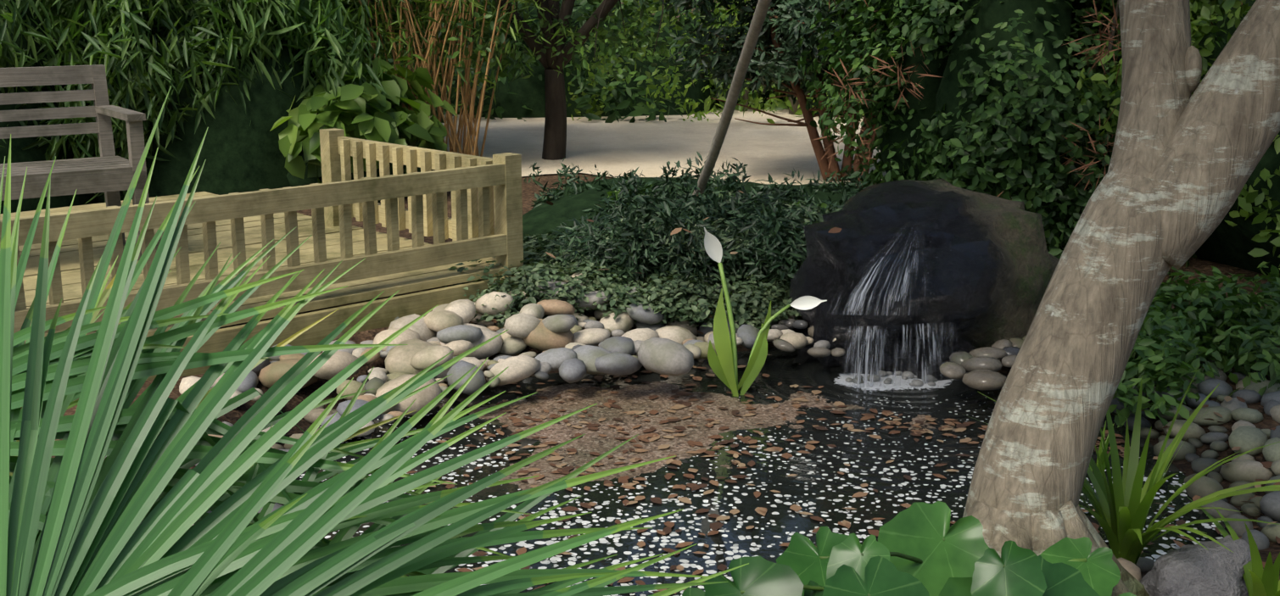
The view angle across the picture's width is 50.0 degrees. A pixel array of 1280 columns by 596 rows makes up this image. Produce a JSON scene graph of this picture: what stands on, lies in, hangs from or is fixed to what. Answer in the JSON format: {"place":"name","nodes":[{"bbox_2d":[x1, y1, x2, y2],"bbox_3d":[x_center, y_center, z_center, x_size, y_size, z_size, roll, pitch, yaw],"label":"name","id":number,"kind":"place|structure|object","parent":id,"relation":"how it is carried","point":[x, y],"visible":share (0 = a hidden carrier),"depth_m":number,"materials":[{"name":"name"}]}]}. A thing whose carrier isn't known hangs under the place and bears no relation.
{"place":"outdoors","nodes":[
{"label":"outdoors","id":0,"kind":"place"},
{"bbox_2d":[429,108,886,184],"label":"garden path","id":1,"kind":"structure","parent":0,"point":[650,148],"depth_m":11.84,"materials":[{"name":"beige concrete"}]},
{"bbox_2d":[50,0,1279,581],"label":"ground","id":2,"kind":"structure","parent":0,"point":[236,415],"depth_m":5.40,"materials":[{"name":"brown soil"}]},
{"bbox_2d":[0,0,194,213],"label":"bamboo","id":3,"kind":"object","parent":2,"relation":"on","point":[8,57],"depth_m":8.46,"materials":[{"name":"green plant"}]},
{"bbox_2d":[37,0,401,203],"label":"hedge","id":4,"kind":"object","parent":2,"relation":"on","point":[98,29],"depth_m":8.73,"materials":[{"name":"green plant"}]},
{"bbox_2d":[0,128,528,409],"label":"deck with railing","id":5,"kind":"structure","parent":2,"relation":"on","point":[247,225],"depth_m":5.75,"materials":[{"name":"brown wood"}]},
{"bbox_2d":[0,64,149,260],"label":"garden bench","id":6,"kind":"object","parent":5,"relation":"on","point":[108,173],"visible":0.77,"depth_m":6.36,"materials":[{"name":"grey wood"}]},
{"bbox_2d":[56,0,502,74],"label":"conifer trunks","id":7,"kind":"object","parent":2,"relation":"on","point":[365,49],"visible":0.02,"depth_m":11.11,"materials":[{"name":"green plant"}]},
{"bbox_2d":[33,0,536,125],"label":"conifer sprays","id":8,"kind":"object","parent":7,"relation":"attached to","point":[266,47],"visible":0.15,"depth_m":8.83,"materials":[{"name":"green plant"}]},
{"bbox_2d":[286,138,435,202],"bbox_3d":[-2.034,-0.859,9.378,1.148,0.692,1.085,-9,16,-34],"label":"leafy shrub","id":9,"kind":"object","parent":2,"relation":"on","point":[293,181],"visible":0.04,"depth_m":8.97,"materials":[{"name":"green plant"}]},
{"bbox_2d":[270,42,458,183],"bbox_3d":[-2.129,-1.229,9.370,1.750,1.037,1.641,0,13,1],"label":"leaf plant","id":10,"kind":"object","parent":2,"relation":"on","point":[371,120],"visible":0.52,"depth_m":8.83,"materials":[{"name":"green plant"}]},
{"bbox_2d":[0,85,748,595],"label":"fan palm","id":11,"kind":"object","parent":2,"relation":"on","point":[81,515],"visible":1,"depth_m":2.10,"materials":[{"name":"green plant"}]},
{"bbox_2d":[344,0,477,95],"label":"shrub","id":12,"kind":"object","parent":2,"relation":"on","point":[420,59],"depth_m":15.34,"materials":[{"name":"green plant"}]},
{"bbox_2d":[358,0,514,156],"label":"bamboo canes","id":13,"kind":"object","parent":2,"relation":"on","point":[469,143],"visible":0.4,"depth_m":10.09,"materials":[{"name":"brown plant"}]},
{"bbox_2d":[321,0,593,110],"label":"bamboo leaves","id":14,"kind":"object","parent":13,"relation":"attached to","point":[476,2],"visible":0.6,"depth_m":9.93,"materials":[{"name":"green plant"}]},
{"bbox_2d":[428,0,693,160],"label":"fork tree","id":15,"kind":"object","parent":2,"relation":"on","point":[606,34],"depth_m":10.66,"materials":[{"name":"green plant"}]},
{"bbox_2d":[379,0,776,122],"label":"shrub","id":16,"kind":"object","parent":2,"relation":"on","point":[530,90],"depth_m":14.19,"materials":[{"name":"green plant"}]},
{"bbox_2d":[522,190,660,258],"bbox_3d":[-0.224,-0.313,7.410,0.992,0.561,1.540,0,13,1],"label":"shrub","id":17,"kind":"object","parent":2,"relation":"on","point":[544,219],"visible":0.17,"depth_m":6.97,"materials":[{"name":"green plant"}]},
{"bbox_2d":[440,231,800,329],"bbox_3d":[0.046,-0.089,6.407,1.901,0.332,1.401,0,13,1],"label":"groundcover","id":18,"kind":"object","parent":2,"relation":"on","point":[673,299],"visible":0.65,"depth_m":5.94,"materials":[{"name":"green plant"}]},
{"bbox_2d":[589,0,671,14],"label":"tree","id":19,"kind":"object","parent":2,"relation":"on","point":[639,1],"depth_m":21.23,"materials":[{"name":"green plant"}]},
{"bbox_2d":[562,177,796,197],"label":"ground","id":20,"kind":"structure","parent":2,"relation":"on","point":[597,186],"depth_m":7.84,"materials":[{"name":"brown soil"}]},
{"bbox_2d":[531,183,844,287],"bbox_3d":[0.380,-0.405,7.363,2.165,0.556,3.078,0,13,1],"label":"spreading shrub","id":21,"kind":"object","parent":2,"relation":"on","point":[791,256],"visible":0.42,"depth_m":6.15,"materials":[{"name":"green plant"}]},
{"bbox_2d":[523,151,877,266],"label":"shrub sprigs","id":22,"kind":"object","parent":21,"relation":"on","point":[666,213],"visible":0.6,"depth_m":6.63,"materials":[{"name":"green plant"}]},
{"bbox_2d":[603,178,838,248],"bbox_3d":[0.376,-0.390,7.037,2.046,0.438,1.451,5,14,21],"label":"broadleaf shrub","id":23,"kind":"object","parent":21,"relation":"attached to","point":[617,192],"depth_m":6.85,"materials":[{"name":"green plant"}]},
{"bbox_2d":[105,272,1279,572],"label":"cobbles","id":24,"kind":"object","parent":2,"relation":"on","point":[561,340],"visible":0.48,"depth_m":5.08,"materials":[{"name":"grey stone"}]},
{"bbox_2d":[672,181,782,284],"bbox_3d":[0.467,-0.312,7.361,1.483,0.541,1.776,0,13,1],"label":"shrub","id":25,"kind":"object","parent":2,"relation":"on","point":[747,187],"visible":0.04,"depth_m":7.45,"materials":[{"name":"green plant"}]},
{"bbox_2d":[689,0,771,209],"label":"pole","id":26,"kind":"object","parent":2,"relation":"on","point":[756,26],"visible":0.67,"depth_m":5.41,"materials":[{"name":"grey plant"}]},
{"bbox_2d":[644,0,849,113],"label":"shrub","id":27,"kind":"object","parent":2,"relation":"on","point":[743,102],"depth_m":15.15,"materials":[{"name":"green plant"}]},
{"bbox_2d":[707,262,790,396],"bbox_3d":[0.419,0.119,5.239,0.324,0.495,0.163,0,13,1],"label":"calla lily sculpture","id":28,"kind":"object","parent":2,"relation":"on","point":[721,365],"depth_m":5.24,"materials":[{"name":"green plant"}]},
{"bbox_2d":[704,227,827,310],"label":"flowers","id":29,"kind":"object","parent":28,"relation":"attached to","point":[712,246],"visible":1,"depth_m":5.24,"materials":[{"name":"white plant"}]},
{"bbox_2d":[659,0,876,181],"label":"shrub","id":30,"kind":"object","parent":2,"relation":"on","point":[770,68],"depth_m":9.44,"materials":[{"name":"green plant"}]},
{"bbox_2d":[741,0,832,114],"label":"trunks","id":31,"kind":"object","parent":2,"relation":"on","point":[745,97],"depth_m":14.62,"materials":[{"name":"plant"}]},
{"bbox_2d":[797,328,816,360],"bbox_3d":[0.851,0.148,5.865,0.373,0.203,0.393,0,13,1],"label":"waterfall rock","id":32,"kind":"object","parent":2,"relation":"on","point":[802,351],"visible":0.15,"depth_m":5.74,"materials":[{"name":"black stone"}]},
{"bbox_2d":[761,0,871,117],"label":"shrub","id":33,"kind":"object","parent":2,"relation":"on","point":[788,103],"depth_m":14.48,"materials":[{"name":"green plant"}]},
{"bbox_2d":[779,183,861,206],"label":"shrub","id":34,"kind":"object","parent":2,"relation":"on","point":[821,195],"depth_m":7.26,"materials":[{"name":"green plant"}]},
{"bbox_2d":[565,0,1201,123],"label":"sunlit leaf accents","id":35,"kind":"object","parent":2,"relation":"on","point":[693,103],"visible":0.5,"depth_m":13.34,"materials":[{"name":"green plant"}]},
{"bbox_2d":[828,336,939,374],"bbox_3d":[1.020,0.204,5.665,0.560,0.232,0.401,0,13,1],"label":"rock","id":36,"kind":"object","parent":2,"relation":"on","point":[891,343],"depth_m":5.50,"materials":[{"name":"black stone"}]},
{"bbox_2d":[681,501,1136,595],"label":"leopard plant leaves","id":37,"kind":"object","parent":2,"relation":"on","point":[963,559],"visible":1,"depth_m":2.81,"materials":[{"name":"green plant"}]},
{"bbox_2d":[740,537,1086,595],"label":"leopard plant stalks","id":38,"kind":"object","parent":2,"relation":"on","point":[891,554],"visible":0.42,"depth_m":2.84,"materials":[{"name":"green plant"}]},
{"bbox_2d":[874,0,961,181],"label":"shrub","id":39,"kind":"object","parent":2,"relation":"on","point":[930,85],"visible":0.12,"depth_m":7.47,"materials":[{"name":"green plant"}]},
{"bbox_2d":[789,178,1059,367],"bbox_3d":[1.211,-0.130,5.882,1.175,0.684,1.018,-8,15,-32],"label":"boulder fountain","id":40,"kind":"object","parent":2,"relation":"on","point":[986,267],"visible":0.83,"depth_m":5.56,"materials":[{"name":"black stone"}]},
{"bbox_2d":[827,232,960,387],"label":"waterfall","id":41,"kind":"structure","parent":40,"relation":"on","point":[867,337],"depth_m":5.38,"materials":[{"name":"liquid"}]},
{"bbox_2d":[903,337,974,380],"bbox_3d":[1.210,0.234,5.547,0.339,0.190,0.285,0,13,1],"label":"waterfall rock","id":42,"kind":"object","parent":2,"relation":"on","point":[956,344],"depth_m":5.45,"materials":[{"name":"black stone"}]},
{"bbox_2d":[810,0,1121,198],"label":"dead shrub twigs","id":43,"kind":"object","parent":2,"relation":"on","point":[1092,142],"visible":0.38,"depth_m":6.58,"materials":[{"name":"plant"}]},
{"bbox_2d":[935,0,1072,190],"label":"shrub","id":44,"kind":"object","parent":2,"relation":"on","point":[990,14],"visible":0.19,"depth_m":6.90,"materials":[{"name":"green plant"}]},
{"bbox_2d":[797,0,1224,280],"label":"evergreen shrub","id":45,"kind":"object","parent":2,"relation":"on","point":[1012,133],"visible":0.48,"depth_m":6.81,"materials":[{"name":"green plant"}]},
{"bbox_2d":[817,0,1228,184],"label":"shrub","id":46,"kind":"object","parent":2,"relation":"on","point":[1038,50],"visible":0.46,"depth_m":6.61,"materials":[{"name":"brown plant"}]},
{"bbox_2d":[983,97,1110,252],"bbox_3d":[2.083,-0.592,7.068,0.641,0.982,0.580,-5,14,-20],"label":"shrub","id":47,"kind":"object","parent":2,"relation":"on","point":[1048,210],"visible":0.04,"depth_m":6.85,"materials":[{"name":"green plant"}]},
{"bbox_2d":[1070,0,1122,85],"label":"shrub","id":48,"kind":"object","parent":2,"relation":"on","point":[1081,5],"depth_m":7.18,"materials":[{"name":"green plant"}]},
{"bbox_2d":[962,0,1279,595],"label":"tree","id":49,"kind":"object","parent":2,"relation":"on","point":[1168,190],"visible":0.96,"depth_m":3.04,"materials":[{"name":"brown plant"}]},
{"bbox_2d":[964,366,1279,595],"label":"strap leaf clumps","id":50,"kind":"object","parent":2,"relation":"on","point":[1121,506],"visible":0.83,"depth_m":3.30,"materials":[{"name":"green plant"}]},
{"bbox_2d":[1117,558,1141,581],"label":"foreground stones","id":51,"kind":"object","parent":2,"relation":"on","point":[1132,569],"visible":0.12,"depth_m":3.26,"materials":[{"name":"beige stone"}]},
{"bbox_2d":[1076,0,1279,293],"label":"shrub","id":52,"kind":"object","parent":2,"relation":"on","point":[1202,9],"depth_m":6.54,"materials":[{"name":"green plant"}]},
{"bbox_2d":[1108,262,1279,427],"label":"shrub","id":53,"kind":"object","parent":2,"relation":"on","point":[1180,335],"visible":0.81,"depth_m":4.99,"materials":[{"name":"green plant"}]},
{"bbox_2d":[1140,535,1251,595],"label":"foreground rock","id":54,"kind":"object","parent":2,"relation":"on","point":[1215,569],"visible":0.98,"depth_m":3.12,"materials":[{"name":"grey stone"}]},
{"bbox_2d":[277,346,1225,595],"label":"pond water","id":55,"kind":"structure","parent":0,"point":[817,484],"depth_m":4.52,"materials":[{"name":"black liquid"}]},
{"bbox_2d":[406,190,1279,593],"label":"fallen leaves","id":56,"kind":"object","parent":55,"relation":"on","point":[654,437],"visible":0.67,"depth_m":4.64,"materials":[{"name":"brown plant"}]},
{"bbox_2d":[845,370,938,386],"bbox_3d":[1.015,0.303,5.488,0.409,0.036,0.305,0,13,1],"label":"water foam","id":57,"kind":"object","parent":55,"relation":"on","point":[906,375],"visible":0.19,"depth_m":5.41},
{"bbox_2d":[1074,0,1118,110],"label":"shrub stems","id":58,"kind":"object","parent":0,"point":[1109,45],"visible":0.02,"depth_m":6.77,"materials":[{"name":"plant"}]}
]}

